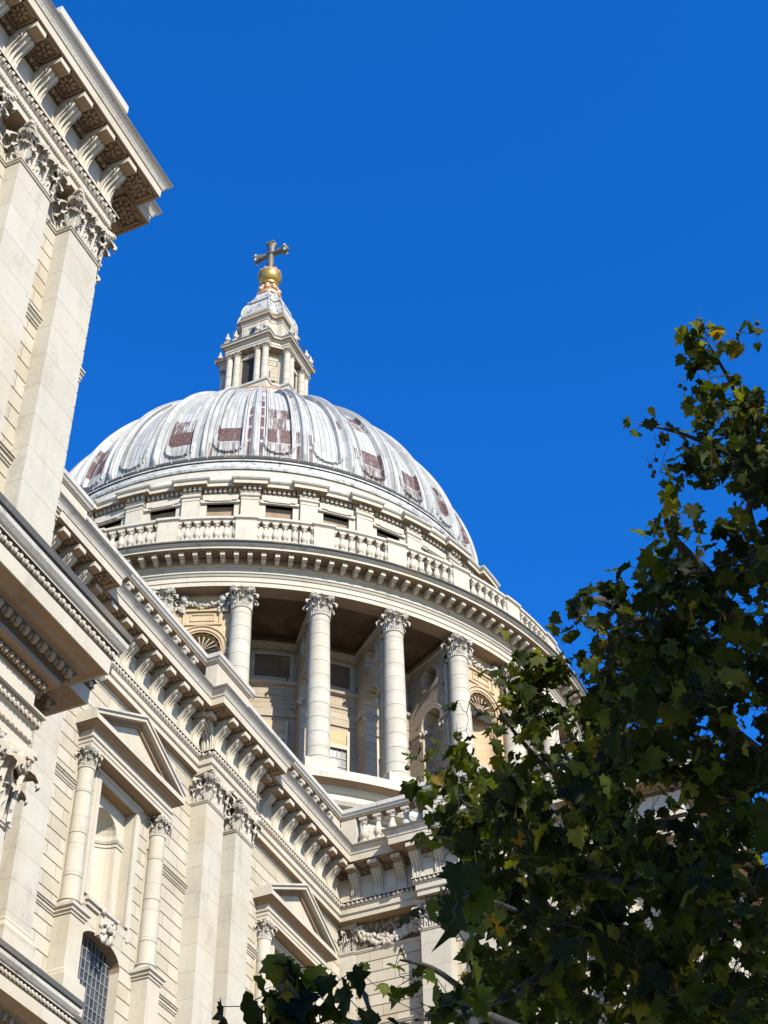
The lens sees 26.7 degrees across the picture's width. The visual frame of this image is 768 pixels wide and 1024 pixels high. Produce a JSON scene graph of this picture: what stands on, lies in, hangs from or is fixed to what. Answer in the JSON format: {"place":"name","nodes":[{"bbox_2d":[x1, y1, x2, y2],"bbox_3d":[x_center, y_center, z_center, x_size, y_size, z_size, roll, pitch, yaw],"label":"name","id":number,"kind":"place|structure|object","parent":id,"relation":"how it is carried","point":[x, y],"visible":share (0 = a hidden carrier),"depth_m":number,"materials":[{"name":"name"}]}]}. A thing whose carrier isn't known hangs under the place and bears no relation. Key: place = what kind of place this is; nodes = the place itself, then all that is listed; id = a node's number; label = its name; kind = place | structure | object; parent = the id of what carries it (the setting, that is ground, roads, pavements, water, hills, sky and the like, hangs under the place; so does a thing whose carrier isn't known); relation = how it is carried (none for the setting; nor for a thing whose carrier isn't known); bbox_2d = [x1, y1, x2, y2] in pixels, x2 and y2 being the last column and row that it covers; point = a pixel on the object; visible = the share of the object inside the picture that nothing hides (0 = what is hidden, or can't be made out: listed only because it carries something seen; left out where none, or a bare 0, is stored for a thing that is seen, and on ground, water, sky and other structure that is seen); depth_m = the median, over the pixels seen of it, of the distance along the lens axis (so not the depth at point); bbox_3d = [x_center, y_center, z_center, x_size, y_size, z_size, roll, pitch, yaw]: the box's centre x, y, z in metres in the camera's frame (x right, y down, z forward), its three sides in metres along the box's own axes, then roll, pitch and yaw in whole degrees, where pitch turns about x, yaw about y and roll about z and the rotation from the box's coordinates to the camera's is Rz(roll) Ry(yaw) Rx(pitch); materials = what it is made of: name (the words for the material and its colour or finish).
{"place":"outdoors","nodes":[
{"label":"outdoors","id":0,"kind":"place"},
{"bbox_2d":[0,0,764,1023],"bbox_3d":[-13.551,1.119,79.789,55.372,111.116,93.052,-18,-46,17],"label":"cathedral","id":1,"kind":"structure","parent":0,"point":[258,610],"depth_m":50.58,"materials":[{"name":"stone"}]},
{"bbox_2d":[77,935,109,1023],"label":"window","id":2,"kind":"structure","parent":1,"relation":"in","point":[93,970],"depth_m":41.24,"materials":[{"name":"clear glass"}]},
{"bbox_2d":[51,0,767,866],"label":"sky","id":3,"kind":"structure","parent":0,"point":[499,221],"materials":[{"name":"blue"}]},
{"bbox_2d":[212,313,767,1023],"label":"plane tree","id":4,"kind":"object","parent":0,"point":[680,673],"visible":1,"depth_m":9.70,"materials":[{"name":"green plant"}]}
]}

